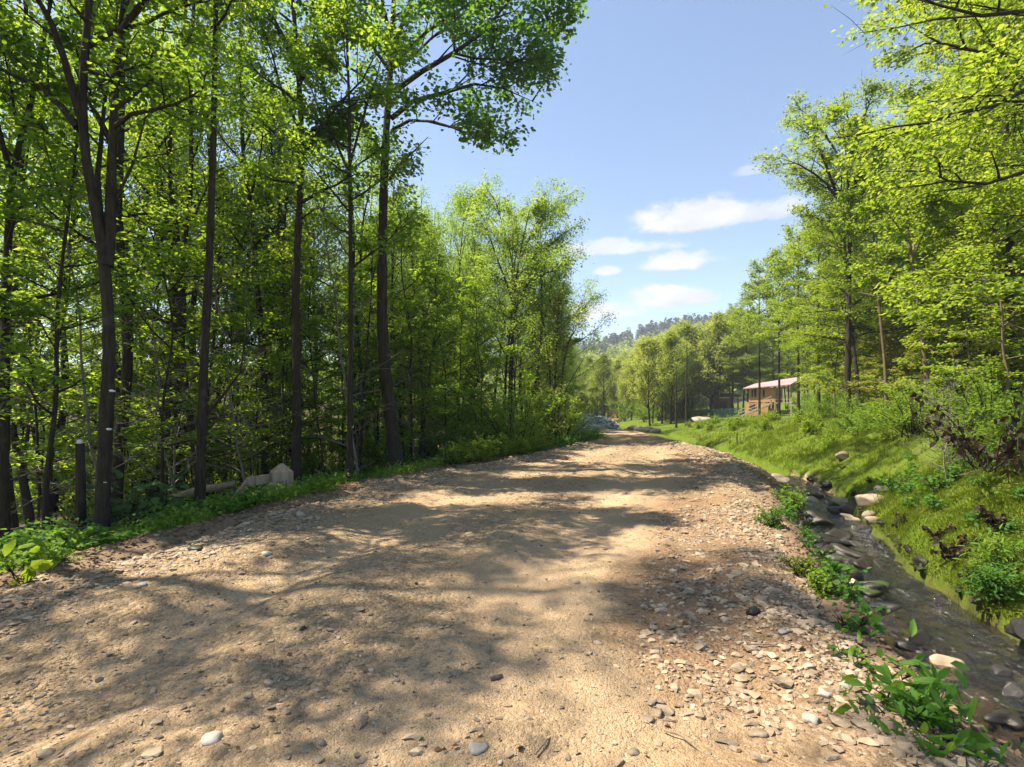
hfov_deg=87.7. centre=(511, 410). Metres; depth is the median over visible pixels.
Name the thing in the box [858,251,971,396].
sapling
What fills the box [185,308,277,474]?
sapling
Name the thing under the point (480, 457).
weed
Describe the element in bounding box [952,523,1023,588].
bush
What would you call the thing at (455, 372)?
sapling
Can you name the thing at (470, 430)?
shrub
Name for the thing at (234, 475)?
bush
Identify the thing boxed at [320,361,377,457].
sapling
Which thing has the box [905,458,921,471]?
weed
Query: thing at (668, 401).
forest tree
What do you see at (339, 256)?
forest tree
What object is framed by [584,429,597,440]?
weed
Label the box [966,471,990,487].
weed
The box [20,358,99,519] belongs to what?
sapling
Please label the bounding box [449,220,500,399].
forest tree
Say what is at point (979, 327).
sapling
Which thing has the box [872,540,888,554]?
dead leaf clump
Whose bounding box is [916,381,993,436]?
bush
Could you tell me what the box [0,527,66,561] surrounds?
fern
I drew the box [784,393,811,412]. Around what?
bush
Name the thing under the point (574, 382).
forest tree
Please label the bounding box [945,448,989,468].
weed
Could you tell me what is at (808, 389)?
sapling
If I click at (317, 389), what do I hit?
sapling
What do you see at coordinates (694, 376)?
forest tree
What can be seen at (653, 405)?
forest tree
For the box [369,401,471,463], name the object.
bush
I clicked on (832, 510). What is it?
stream rock
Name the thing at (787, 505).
weed
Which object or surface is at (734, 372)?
forest tree
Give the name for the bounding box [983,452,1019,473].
weed
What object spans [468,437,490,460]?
weed
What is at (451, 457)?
weed
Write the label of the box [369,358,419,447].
sapling
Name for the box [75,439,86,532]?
snag
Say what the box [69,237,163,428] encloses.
sapling
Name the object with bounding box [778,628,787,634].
road stone
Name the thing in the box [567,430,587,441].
weed
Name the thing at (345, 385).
dead sapling
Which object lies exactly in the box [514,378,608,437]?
shrub
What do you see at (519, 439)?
weed
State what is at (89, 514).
bush
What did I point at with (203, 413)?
broadleaf tree
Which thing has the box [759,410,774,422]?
weed
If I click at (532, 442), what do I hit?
weed
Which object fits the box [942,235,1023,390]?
sapling
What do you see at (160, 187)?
forest tree
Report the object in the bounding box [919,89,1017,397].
forest tree
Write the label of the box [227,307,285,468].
sapling
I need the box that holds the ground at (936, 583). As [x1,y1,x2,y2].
[0,331,1023,766]
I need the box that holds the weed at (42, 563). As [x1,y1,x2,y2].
[0,539,53,586]
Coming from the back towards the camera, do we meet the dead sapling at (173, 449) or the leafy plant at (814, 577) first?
the dead sapling at (173, 449)
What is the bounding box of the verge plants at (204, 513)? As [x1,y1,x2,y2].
[0,434,600,572]
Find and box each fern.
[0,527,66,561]
[1,513,115,547]
[76,524,139,545]
[142,498,206,520]
[199,500,235,510]
[212,498,267,511]
[227,485,282,505]
[246,490,281,499]
[296,473,339,488]
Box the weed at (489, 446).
[474,431,498,459]
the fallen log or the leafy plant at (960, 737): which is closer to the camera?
the leafy plant at (960, 737)
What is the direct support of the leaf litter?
on the ground at (936, 583)
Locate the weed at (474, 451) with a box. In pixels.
[458,437,483,461]
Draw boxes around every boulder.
[627,425,642,430]
[639,427,652,431]
[649,428,660,433]
[691,416,709,421]
[771,473,790,485]
[801,496,825,508]
[820,504,830,513]
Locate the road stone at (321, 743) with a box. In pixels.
[315,739,325,746]
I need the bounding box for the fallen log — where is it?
[168,481,234,502]
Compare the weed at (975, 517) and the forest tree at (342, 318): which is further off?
the forest tree at (342, 318)
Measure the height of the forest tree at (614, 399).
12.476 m
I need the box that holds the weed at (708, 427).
[705,422,714,430]
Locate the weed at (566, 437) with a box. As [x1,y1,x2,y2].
[552,432,579,442]
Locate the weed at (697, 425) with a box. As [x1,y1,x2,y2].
[693,421,704,428]
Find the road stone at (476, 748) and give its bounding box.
[468,741,488,754]
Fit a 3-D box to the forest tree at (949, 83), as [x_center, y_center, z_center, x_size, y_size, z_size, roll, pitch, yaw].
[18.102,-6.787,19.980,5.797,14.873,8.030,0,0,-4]
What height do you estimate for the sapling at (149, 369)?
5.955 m
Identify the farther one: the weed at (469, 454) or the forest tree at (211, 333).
the forest tree at (211, 333)
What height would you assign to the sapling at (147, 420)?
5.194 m
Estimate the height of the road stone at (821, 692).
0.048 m
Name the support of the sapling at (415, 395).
on the ground at (936, 583)
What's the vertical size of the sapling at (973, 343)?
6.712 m
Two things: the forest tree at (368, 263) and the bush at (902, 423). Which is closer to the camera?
the bush at (902, 423)
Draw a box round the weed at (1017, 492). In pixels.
[995,479,1023,497]
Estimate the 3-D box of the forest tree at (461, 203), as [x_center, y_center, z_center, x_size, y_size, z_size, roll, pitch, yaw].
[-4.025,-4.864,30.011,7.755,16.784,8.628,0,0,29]
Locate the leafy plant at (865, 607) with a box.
[829,600,908,635]
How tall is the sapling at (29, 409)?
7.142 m
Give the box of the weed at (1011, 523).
[986,514,1023,533]
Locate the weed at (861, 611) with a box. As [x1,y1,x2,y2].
[855,607,889,625]
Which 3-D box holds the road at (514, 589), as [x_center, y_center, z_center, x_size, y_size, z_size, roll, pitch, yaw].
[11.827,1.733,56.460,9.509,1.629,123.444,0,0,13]
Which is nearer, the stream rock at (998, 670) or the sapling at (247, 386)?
the stream rock at (998, 670)
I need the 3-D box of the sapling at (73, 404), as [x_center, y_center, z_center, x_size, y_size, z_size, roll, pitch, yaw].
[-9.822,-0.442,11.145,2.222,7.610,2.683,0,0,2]
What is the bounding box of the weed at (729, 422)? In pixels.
[723,415,739,427]
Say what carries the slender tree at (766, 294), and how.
on the ground at (936, 583)
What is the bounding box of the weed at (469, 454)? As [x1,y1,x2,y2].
[444,437,473,462]
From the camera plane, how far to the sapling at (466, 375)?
33.35 m
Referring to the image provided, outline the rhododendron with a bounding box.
[86,467,197,528]
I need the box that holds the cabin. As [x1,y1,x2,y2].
[738,376,802,416]
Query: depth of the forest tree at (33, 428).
18.34 m
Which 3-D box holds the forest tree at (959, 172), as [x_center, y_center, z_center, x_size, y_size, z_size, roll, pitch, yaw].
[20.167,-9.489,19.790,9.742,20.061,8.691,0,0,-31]
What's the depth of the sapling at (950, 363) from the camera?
26.62 m
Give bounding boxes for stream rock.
[799,509,834,529]
[799,520,810,530]
[807,494,823,497]
[810,533,851,544]
[817,544,835,554]
[819,559,863,582]
[821,543,866,563]
[823,529,852,539]
[826,506,841,517]
[827,502,839,505]
[838,504,856,514]
[840,513,861,522]
[852,556,873,570]
[856,583,889,596]
[858,580,890,589]
[869,602,902,615]
[893,640,919,651]
[908,629,931,646]
[929,654,965,672]
[982,709,1023,731]
[990,665,1013,677]
[1001,681,1023,700]
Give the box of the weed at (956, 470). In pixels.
[933,463,972,480]
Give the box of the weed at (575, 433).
[571,429,590,441]
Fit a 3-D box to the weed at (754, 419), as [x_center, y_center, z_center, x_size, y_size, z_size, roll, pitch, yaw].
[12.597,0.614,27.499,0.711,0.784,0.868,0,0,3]
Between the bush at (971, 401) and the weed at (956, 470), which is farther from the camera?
the bush at (971, 401)
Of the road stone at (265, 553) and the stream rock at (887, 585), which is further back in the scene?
the stream rock at (887, 585)
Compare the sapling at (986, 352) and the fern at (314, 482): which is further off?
the sapling at (986, 352)
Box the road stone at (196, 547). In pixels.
[187,545,202,550]
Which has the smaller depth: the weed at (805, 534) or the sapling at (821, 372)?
the weed at (805, 534)
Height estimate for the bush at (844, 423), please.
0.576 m
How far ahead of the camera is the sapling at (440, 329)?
17.83 m
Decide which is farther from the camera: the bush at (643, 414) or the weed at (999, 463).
the bush at (643, 414)
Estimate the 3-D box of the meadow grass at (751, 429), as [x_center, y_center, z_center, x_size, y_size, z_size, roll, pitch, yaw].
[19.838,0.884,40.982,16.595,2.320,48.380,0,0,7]
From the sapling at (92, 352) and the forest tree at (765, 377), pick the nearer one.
the sapling at (92, 352)
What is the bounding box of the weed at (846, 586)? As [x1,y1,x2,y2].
[809,567,871,601]
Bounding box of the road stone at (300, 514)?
[296,511,305,516]
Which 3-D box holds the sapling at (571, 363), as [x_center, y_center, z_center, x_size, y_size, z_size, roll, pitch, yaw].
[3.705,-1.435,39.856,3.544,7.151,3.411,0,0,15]
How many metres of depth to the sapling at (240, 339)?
18.04 m
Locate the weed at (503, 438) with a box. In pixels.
[490,430,511,457]
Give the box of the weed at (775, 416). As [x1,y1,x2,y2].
[770,409,780,420]
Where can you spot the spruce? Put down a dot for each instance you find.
(446, 447)
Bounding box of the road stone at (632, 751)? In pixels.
[626,747,639,755]
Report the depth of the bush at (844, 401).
21.26 m
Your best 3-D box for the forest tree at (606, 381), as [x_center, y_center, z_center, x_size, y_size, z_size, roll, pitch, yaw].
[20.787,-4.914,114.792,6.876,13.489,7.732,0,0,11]
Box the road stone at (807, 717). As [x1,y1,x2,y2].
[802,712,820,725]
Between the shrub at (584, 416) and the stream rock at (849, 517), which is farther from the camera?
the shrub at (584, 416)
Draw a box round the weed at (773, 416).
[764,411,778,420]
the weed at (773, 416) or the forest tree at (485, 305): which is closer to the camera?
the forest tree at (485, 305)
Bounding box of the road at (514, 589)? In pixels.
[0,417,1005,766]
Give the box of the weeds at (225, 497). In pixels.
[2,446,469,543]
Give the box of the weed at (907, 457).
[901,452,918,460]
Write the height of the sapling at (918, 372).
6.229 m
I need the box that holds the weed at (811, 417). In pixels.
[804,407,822,421]
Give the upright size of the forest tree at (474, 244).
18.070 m
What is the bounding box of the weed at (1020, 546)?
[995,535,1023,554]
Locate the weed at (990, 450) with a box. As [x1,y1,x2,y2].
[985,437,1001,455]
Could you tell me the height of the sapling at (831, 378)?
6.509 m
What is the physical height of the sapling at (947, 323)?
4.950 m
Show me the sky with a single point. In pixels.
(661, 114)
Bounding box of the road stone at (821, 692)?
[816,687,831,698]
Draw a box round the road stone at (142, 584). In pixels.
[137,582,147,585]
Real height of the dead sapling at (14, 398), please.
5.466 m
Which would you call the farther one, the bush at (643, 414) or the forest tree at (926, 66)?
the bush at (643, 414)
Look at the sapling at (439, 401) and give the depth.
18.27 m
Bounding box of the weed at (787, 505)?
[774,497,807,514]
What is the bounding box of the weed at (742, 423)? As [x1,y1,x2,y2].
[733,412,748,426]
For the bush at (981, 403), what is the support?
on the ground at (936, 583)
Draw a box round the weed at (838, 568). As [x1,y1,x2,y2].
[808,550,855,579]
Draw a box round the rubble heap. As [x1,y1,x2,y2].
[573,414,619,430]
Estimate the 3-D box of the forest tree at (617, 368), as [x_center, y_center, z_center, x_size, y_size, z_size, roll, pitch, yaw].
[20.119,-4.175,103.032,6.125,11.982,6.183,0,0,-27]
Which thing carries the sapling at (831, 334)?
on the ground at (936, 583)
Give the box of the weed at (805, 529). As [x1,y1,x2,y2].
[798,525,811,534]
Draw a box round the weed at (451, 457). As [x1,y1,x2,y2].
[435,439,469,464]
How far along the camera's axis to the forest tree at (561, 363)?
52.22 m
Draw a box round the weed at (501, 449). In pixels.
[492,438,507,455]
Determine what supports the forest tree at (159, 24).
on the ground at (936, 583)
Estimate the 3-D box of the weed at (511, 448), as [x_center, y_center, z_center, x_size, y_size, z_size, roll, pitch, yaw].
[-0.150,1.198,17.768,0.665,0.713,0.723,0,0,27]
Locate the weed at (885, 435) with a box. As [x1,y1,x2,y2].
[873,426,898,443]
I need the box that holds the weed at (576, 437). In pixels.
[565,431,584,442]
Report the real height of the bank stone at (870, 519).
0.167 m
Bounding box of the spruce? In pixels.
[432,437,460,467]
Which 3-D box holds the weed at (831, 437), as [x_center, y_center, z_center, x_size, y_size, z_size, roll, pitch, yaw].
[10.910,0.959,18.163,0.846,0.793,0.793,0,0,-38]
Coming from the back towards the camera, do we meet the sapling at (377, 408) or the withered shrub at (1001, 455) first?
the sapling at (377, 408)
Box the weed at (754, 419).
[751,415,761,427]
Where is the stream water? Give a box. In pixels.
[786,475,1023,759]
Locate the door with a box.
[720,401,726,415]
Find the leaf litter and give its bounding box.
[0,451,1023,766]
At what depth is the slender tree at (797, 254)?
33.96 m
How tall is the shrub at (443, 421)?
3.673 m
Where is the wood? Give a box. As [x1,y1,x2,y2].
[374,320,763,420]
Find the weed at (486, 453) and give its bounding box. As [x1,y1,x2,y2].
[477,445,489,459]
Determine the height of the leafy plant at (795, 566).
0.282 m
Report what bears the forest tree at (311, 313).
on the ground at (936, 583)
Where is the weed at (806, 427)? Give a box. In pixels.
[798,412,826,434]
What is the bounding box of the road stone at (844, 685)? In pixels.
[840,681,849,688]
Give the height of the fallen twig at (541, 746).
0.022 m
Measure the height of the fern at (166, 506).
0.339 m
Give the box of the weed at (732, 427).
[728,423,738,430]
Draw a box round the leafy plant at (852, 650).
[827,628,900,682]
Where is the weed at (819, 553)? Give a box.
[812,545,835,558]
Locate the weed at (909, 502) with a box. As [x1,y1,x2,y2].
[897,491,926,510]
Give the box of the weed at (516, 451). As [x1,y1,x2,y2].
[507,439,524,453]
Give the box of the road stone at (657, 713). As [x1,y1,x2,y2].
[651,708,661,718]
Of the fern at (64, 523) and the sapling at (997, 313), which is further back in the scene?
the sapling at (997, 313)
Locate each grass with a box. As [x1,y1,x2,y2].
[639,415,854,463]
[726,418,1023,654]
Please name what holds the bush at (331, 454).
on the ground at (936, 583)
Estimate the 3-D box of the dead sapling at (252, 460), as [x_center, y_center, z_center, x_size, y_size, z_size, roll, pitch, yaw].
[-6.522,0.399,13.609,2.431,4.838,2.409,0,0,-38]
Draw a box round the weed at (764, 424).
[754,417,774,430]
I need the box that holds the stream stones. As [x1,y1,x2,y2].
[786,474,1023,742]
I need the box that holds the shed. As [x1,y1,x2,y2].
[712,393,740,415]
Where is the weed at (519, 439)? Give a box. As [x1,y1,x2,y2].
[508,434,530,453]
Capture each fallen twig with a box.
[534,736,550,754]
[664,729,696,748]
[748,643,779,646]
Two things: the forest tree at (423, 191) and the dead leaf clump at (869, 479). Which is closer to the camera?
the dead leaf clump at (869, 479)
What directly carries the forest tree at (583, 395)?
on the ground at (936, 583)
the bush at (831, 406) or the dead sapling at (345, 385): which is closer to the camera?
the dead sapling at (345, 385)
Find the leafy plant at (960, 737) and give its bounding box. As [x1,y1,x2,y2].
[876,686,1023,766]
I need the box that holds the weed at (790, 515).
[774,507,799,520]
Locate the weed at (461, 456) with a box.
[453,443,466,463]
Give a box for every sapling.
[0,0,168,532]
[0,175,178,516]
[0,209,97,517]
[0,219,68,452]
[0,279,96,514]
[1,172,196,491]
[10,316,113,480]
[10,365,87,488]
[10,425,91,532]
[10,428,32,491]
[12,296,127,528]
[12,364,31,481]
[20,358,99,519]
[28,200,249,494]
[28,311,152,486]
[29,350,187,512]
[38,317,181,474]
[40,277,121,483]
[53,297,189,507]
[58,330,180,501]
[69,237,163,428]
[71,300,101,389]
[72,261,241,493]
[87,376,189,494]
[91,362,186,491]
[113,324,227,504]
[113,356,192,472]
[114,277,247,491]
[119,288,226,485]
[121,213,285,464]
[125,277,233,497]
[129,351,227,500]
[132,247,220,490]
[145,274,249,479]
[164,259,309,481]
[180,377,251,492]
[181,374,290,494]
[183,275,336,486]
[185,297,261,494]
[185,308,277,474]
[188,206,307,486]
[195,336,286,478]
[208,327,311,492]
[211,226,366,463]
[215,309,291,476]
[217,386,308,490]
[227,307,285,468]
[230,291,343,468]
[237,301,315,483]
[245,244,372,478]
[245,341,329,466]
[248,307,356,462]
[254,264,334,450]
[268,361,326,459]
[272,304,381,478]
[275,190,423,475]
[276,366,319,464]
[278,283,386,470]
[285,262,425,472]
[302,375,403,477]
[303,313,395,447]
[319,214,418,472]
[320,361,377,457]
[322,333,418,452]
[331,350,405,463]
[339,378,404,452]
[340,288,422,467]
[340,323,386,465]
[353,183,463,460]
[363,354,432,456]
[365,293,471,463]
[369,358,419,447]
[381,374,440,454]
[388,252,477,461]
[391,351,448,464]
[407,273,461,456]
[408,274,481,440]
[408,318,468,455]
[426,274,497,422]
[441,316,501,426]
[441,330,499,438]
[446,280,513,436]
[451,342,489,426]
[455,346,497,415]
[455,359,486,417]
[475,292,556,423]
[516,262,583,422]
[517,287,600,411]
[522,363,543,415]
[532,328,576,407]
[551,350,584,411]
[769,272,921,400]
[791,289,883,418]
[797,321,861,409]
[803,298,881,391]
[807,312,867,397]
[819,336,880,396]
[830,346,877,401]
[836,339,914,409]
[839,318,940,407]
[851,314,939,400]
[852,310,912,399]
[853,253,1023,400]
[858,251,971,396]
[872,347,938,404]
[891,279,1003,399]
[892,193,1023,394]
[898,318,989,384]
[898,321,946,390]
[898,359,993,478]
[905,228,1023,373]
[905,371,971,471]
[911,187,1023,401]
[916,342,976,385]
[916,378,990,465]
[919,264,1023,395]
[928,265,1023,383]
[929,276,1008,390]
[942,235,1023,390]
[945,145,1023,350]
[946,295,1023,395]
[960,207,1023,387]
[976,239,1023,385]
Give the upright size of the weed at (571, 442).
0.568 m
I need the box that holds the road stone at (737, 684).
[733,681,746,688]
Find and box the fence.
[705,407,743,417]
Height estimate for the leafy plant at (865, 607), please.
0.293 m
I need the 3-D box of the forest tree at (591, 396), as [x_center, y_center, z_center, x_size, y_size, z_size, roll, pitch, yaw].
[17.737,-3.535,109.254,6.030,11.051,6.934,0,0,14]
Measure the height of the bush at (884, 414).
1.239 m
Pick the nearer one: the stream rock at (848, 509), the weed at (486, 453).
the stream rock at (848, 509)
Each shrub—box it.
[206,439,337,493]
[240,433,366,487]
[308,434,413,476]
[358,414,450,467]
[398,390,522,461]
[413,406,499,459]
[425,405,513,447]
[427,414,496,449]
[451,403,525,439]
[454,361,565,443]
[456,398,547,438]
[472,404,537,442]
[476,368,588,440]
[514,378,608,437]
[527,417,562,438]
[546,407,594,437]
[563,395,597,429]
[908,384,1023,478]
[930,417,1010,446]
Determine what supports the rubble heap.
on the ground at (936, 583)
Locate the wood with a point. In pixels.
(698, 399)
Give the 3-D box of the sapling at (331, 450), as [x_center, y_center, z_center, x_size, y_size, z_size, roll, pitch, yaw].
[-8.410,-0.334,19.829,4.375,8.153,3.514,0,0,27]
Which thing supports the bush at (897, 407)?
on the ground at (936, 583)
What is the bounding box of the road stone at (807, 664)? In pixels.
[804,662,814,669]
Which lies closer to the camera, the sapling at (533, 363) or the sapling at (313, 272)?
the sapling at (313, 272)
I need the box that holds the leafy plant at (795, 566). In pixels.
[777,549,820,575]
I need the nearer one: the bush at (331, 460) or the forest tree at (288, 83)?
the forest tree at (288, 83)
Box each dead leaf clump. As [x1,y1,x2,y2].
[864,476,872,481]
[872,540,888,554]
[891,511,909,528]
[919,522,956,538]
[930,533,983,562]
[974,504,1023,535]
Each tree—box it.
[0,0,97,539]
[0,0,119,535]
[0,0,122,136]
[0,0,169,529]
[0,0,198,542]
[0,0,259,536]
[0,0,265,522]
[0,0,293,483]
[0,72,117,476]
[0,110,54,360]
[0,113,53,419]
[0,129,102,488]
[0,185,98,485]
[1,55,98,522]
[3,189,98,499]
[16,53,238,465]
[20,45,138,512]
[30,0,194,514]
[57,0,267,496]
[68,96,201,410]
[79,0,243,493]
[82,2,220,500]
[119,229,166,485]
[123,37,228,501]
[128,0,286,497]
[132,58,292,495]
[140,136,225,486]
[147,0,301,509]
[150,199,257,496]
[181,1,332,487]
[187,258,343,431]
[189,160,417,467]
[191,68,355,445]
[192,71,338,464]
[198,156,344,387]
[200,0,430,484]
[201,118,444,449]
[219,74,375,442]
[221,75,365,363]
[224,45,336,461]
[235,76,326,378]
[247,218,343,405]
[250,0,438,481]
[278,0,589,468]
[286,230,448,470]
[291,107,448,466]
[302,253,346,452]
[307,259,419,407]
[308,204,347,462]
[310,246,363,440]
[328,191,469,458]
[330,154,434,361]
[332,161,401,426]
[334,155,417,463]
[357,195,483,461]
[369,224,506,458]
[387,205,456,374]
[392,205,438,446]
[399,179,513,415]
[399,274,468,457]
[404,183,463,460]
[433,206,460,454]
[434,227,502,399]
[437,167,532,423]
[443,249,509,376]
[447,235,500,376]
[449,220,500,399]
[449,239,499,419]
[451,178,594,400]
[458,210,557,430]
[459,285,565,420]
[484,209,567,412]
[484,258,547,415]
[485,231,543,415]
[487,323,543,395]
[493,302,521,385]
[495,240,583,399]
[496,172,618,422]
[499,274,620,385]
[500,247,582,407]
[508,270,574,407]
[518,285,596,439]
[518,323,575,390]
[530,283,586,374]
[559,352,577,403]
[565,343,593,403]
[565,344,588,395]
[567,349,580,408]
[573,356,597,411]
[575,390,590,413]
[585,352,618,415]
[585,369,610,415]
[591,383,601,414]
[599,357,618,417]
[602,358,625,418]
[605,359,624,415]
[612,353,639,419]
[616,361,631,418]
[618,352,626,414]
[619,335,675,425]
[620,335,654,412]
[620,336,645,357]
[634,361,669,423]
[635,337,685,423]
[647,329,695,423]
[649,355,685,420]
[654,318,701,417]
[656,333,697,421]
[667,319,704,404]
[675,337,711,417]
[675,365,697,427]
[685,350,707,425]
[689,320,743,416]
[692,319,731,407]
[694,310,753,410]
[715,294,773,414]
[715,302,763,415]
[716,320,750,397]
[721,255,790,415]
[724,302,757,407]
[729,308,772,401]
[735,304,777,381]
[736,321,777,389]
[739,242,810,417]
[740,323,768,391]
[747,73,909,420]
[747,341,781,391]
[748,222,837,411]
[749,307,804,385]
[762,309,789,410]
[766,196,873,410]
[766,320,806,408]
[771,319,813,412]
[772,0,1023,325]
[772,110,980,407]
[774,291,813,406]
[776,168,899,363]
[776,219,884,372]
[784,325,822,394]
[785,199,866,384]
[786,121,962,399]
[794,324,833,393]
[795,296,898,380]
[801,314,874,383]
[802,301,837,398]
[810,163,900,405]
[813,140,943,412]
[816,156,939,401]
[836,0,1023,401]
[836,96,975,432]
[838,0,985,393]
[839,175,929,407]
[840,125,936,391]
[856,155,969,383]
[863,98,1017,394]
[865,94,1022,396]
[872,2,1023,402]
[875,45,1023,395]
[880,0,1023,181]
[895,254,991,391]
[902,0,995,226]
[914,3,1023,277]
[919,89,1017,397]
[940,3,1023,297]
[958,25,1023,327]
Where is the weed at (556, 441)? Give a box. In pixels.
[548,432,565,446]
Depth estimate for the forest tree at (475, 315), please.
35.36 m
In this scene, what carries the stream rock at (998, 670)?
in the stream water
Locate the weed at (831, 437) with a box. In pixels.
[817,427,844,446]
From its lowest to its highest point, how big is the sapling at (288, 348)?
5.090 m
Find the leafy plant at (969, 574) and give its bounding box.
[958,562,982,578]
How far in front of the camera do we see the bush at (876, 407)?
20.27 m
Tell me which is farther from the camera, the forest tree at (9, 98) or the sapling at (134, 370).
the sapling at (134, 370)
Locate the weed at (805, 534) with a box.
[799,526,819,540]
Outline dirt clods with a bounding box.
[0,446,1023,760]
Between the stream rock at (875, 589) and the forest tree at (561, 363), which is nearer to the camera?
the stream rock at (875, 589)
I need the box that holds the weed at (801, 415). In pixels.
[789,407,806,423]
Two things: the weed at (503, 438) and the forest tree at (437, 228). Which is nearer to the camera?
the weed at (503, 438)
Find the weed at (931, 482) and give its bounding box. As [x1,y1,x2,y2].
[906,466,956,491]
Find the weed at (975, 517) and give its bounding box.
[949,506,988,526]
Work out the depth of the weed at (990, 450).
8.99 m
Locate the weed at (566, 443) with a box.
[549,435,569,445]
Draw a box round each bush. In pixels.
[11,427,96,488]
[12,424,148,520]
[12,428,71,511]
[14,469,59,522]
[31,445,193,525]
[62,413,255,502]
[189,460,249,494]
[223,461,259,487]
[228,421,363,474]
[256,435,345,477]
[320,448,344,470]
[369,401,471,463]
[604,394,639,421]
[629,402,661,418]
[630,402,656,421]
[642,404,678,420]
[667,399,698,417]
[674,402,704,417]
[679,400,701,414]
[696,405,707,414]
[697,413,720,426]
[753,504,791,528]
[769,484,808,508]
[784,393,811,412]
[787,385,815,411]
[795,385,829,408]
[795,393,833,412]
[799,392,836,421]
[814,394,839,417]
[826,410,885,436]
[830,396,853,417]
[834,389,877,417]
[835,416,858,429]
[841,401,895,430]
[847,382,988,437]
[850,401,889,423]
[855,391,926,432]
[859,373,961,434]
[873,400,918,428]
[898,350,1023,433]
[914,381,983,432]
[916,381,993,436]
[921,425,992,454]
[933,416,1000,447]
[949,389,1023,417]
[951,551,1023,608]
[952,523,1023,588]
[957,383,1023,441]
[973,415,1021,442]
[974,386,1023,422]
[986,382,1023,426]
[987,433,1023,460]
[991,404,1023,436]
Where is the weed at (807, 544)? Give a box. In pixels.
[796,533,817,550]
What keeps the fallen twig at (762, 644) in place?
on the road at (514, 589)
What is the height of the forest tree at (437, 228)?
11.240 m
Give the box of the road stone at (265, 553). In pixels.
[261,551,272,555]
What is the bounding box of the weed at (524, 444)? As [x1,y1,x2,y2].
[515,434,532,451]
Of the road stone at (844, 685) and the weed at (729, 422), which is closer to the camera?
the road stone at (844, 685)
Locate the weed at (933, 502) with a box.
[917,490,949,509]
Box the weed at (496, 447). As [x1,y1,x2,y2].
[480,433,507,458]
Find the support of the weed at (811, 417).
on the ground at (936, 583)
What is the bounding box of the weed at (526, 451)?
[517,435,531,453]
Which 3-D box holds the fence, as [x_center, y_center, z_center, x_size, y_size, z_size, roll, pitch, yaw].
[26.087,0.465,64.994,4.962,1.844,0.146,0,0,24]
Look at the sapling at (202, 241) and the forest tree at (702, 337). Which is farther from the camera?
the forest tree at (702, 337)
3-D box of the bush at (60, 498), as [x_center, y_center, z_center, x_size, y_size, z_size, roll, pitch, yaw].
[-16.187,2.171,19.862,6.245,4.132,4.666,0,0,43]
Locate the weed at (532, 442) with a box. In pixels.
[522,432,538,450]
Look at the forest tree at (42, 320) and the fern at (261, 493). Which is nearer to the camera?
the fern at (261, 493)
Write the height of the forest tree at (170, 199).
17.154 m
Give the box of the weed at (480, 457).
[472,443,484,460]
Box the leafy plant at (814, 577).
[800,560,854,597]
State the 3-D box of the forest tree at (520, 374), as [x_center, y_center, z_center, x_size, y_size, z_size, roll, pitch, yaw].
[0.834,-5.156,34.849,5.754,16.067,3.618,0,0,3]
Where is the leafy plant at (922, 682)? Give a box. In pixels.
[828,619,998,746]
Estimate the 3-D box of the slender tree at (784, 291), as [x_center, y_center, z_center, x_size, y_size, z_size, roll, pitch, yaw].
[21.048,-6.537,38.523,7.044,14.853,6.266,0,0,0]
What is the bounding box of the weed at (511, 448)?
[505,438,518,455]
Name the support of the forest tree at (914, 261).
on the ground at (936, 583)
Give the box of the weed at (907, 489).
[896,480,915,493]
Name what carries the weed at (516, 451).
on the ground at (936, 583)
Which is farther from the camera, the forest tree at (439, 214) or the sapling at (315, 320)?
the forest tree at (439, 214)
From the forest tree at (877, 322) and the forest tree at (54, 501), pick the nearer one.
the forest tree at (54, 501)
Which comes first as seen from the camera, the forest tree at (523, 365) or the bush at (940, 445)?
the bush at (940, 445)
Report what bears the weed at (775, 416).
on the ground at (936, 583)
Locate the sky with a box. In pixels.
[0,0,1014,365]
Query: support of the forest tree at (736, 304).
on the ground at (936, 583)
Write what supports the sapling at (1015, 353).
on the ground at (936, 583)
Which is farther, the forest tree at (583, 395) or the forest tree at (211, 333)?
the forest tree at (583, 395)
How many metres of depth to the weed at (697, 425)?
36.18 m
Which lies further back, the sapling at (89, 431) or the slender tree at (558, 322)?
the slender tree at (558, 322)
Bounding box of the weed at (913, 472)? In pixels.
[894,464,928,477]
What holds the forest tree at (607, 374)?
on the ground at (936, 583)
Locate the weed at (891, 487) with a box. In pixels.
[874,466,916,490]
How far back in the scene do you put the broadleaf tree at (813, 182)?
21.87 m
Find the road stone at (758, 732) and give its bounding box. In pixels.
[747,727,768,737]
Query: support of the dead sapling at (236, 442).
on the ground at (936, 583)
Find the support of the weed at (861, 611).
on the ground at (936, 583)
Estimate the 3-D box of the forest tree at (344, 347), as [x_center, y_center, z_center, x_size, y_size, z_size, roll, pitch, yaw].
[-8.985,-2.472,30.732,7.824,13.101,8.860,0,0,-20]
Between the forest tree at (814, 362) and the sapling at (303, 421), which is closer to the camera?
the sapling at (303, 421)
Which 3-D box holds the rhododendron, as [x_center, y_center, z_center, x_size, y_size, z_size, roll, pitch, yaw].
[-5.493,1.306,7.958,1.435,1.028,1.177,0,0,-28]
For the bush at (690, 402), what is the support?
on the ground at (936, 583)
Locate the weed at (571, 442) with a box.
[563,433,577,444]
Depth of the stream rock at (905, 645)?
5.22 m
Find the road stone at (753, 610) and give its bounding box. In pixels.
[746,606,759,614]
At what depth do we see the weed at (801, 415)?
24.89 m
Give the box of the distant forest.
[495,308,750,363]
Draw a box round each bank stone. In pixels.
[830,496,847,504]
[835,451,848,459]
[855,494,882,507]
[861,510,875,517]
[864,516,878,522]
[873,485,887,493]
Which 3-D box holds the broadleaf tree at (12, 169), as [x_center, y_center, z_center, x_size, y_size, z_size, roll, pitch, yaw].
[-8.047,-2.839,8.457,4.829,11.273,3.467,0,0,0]

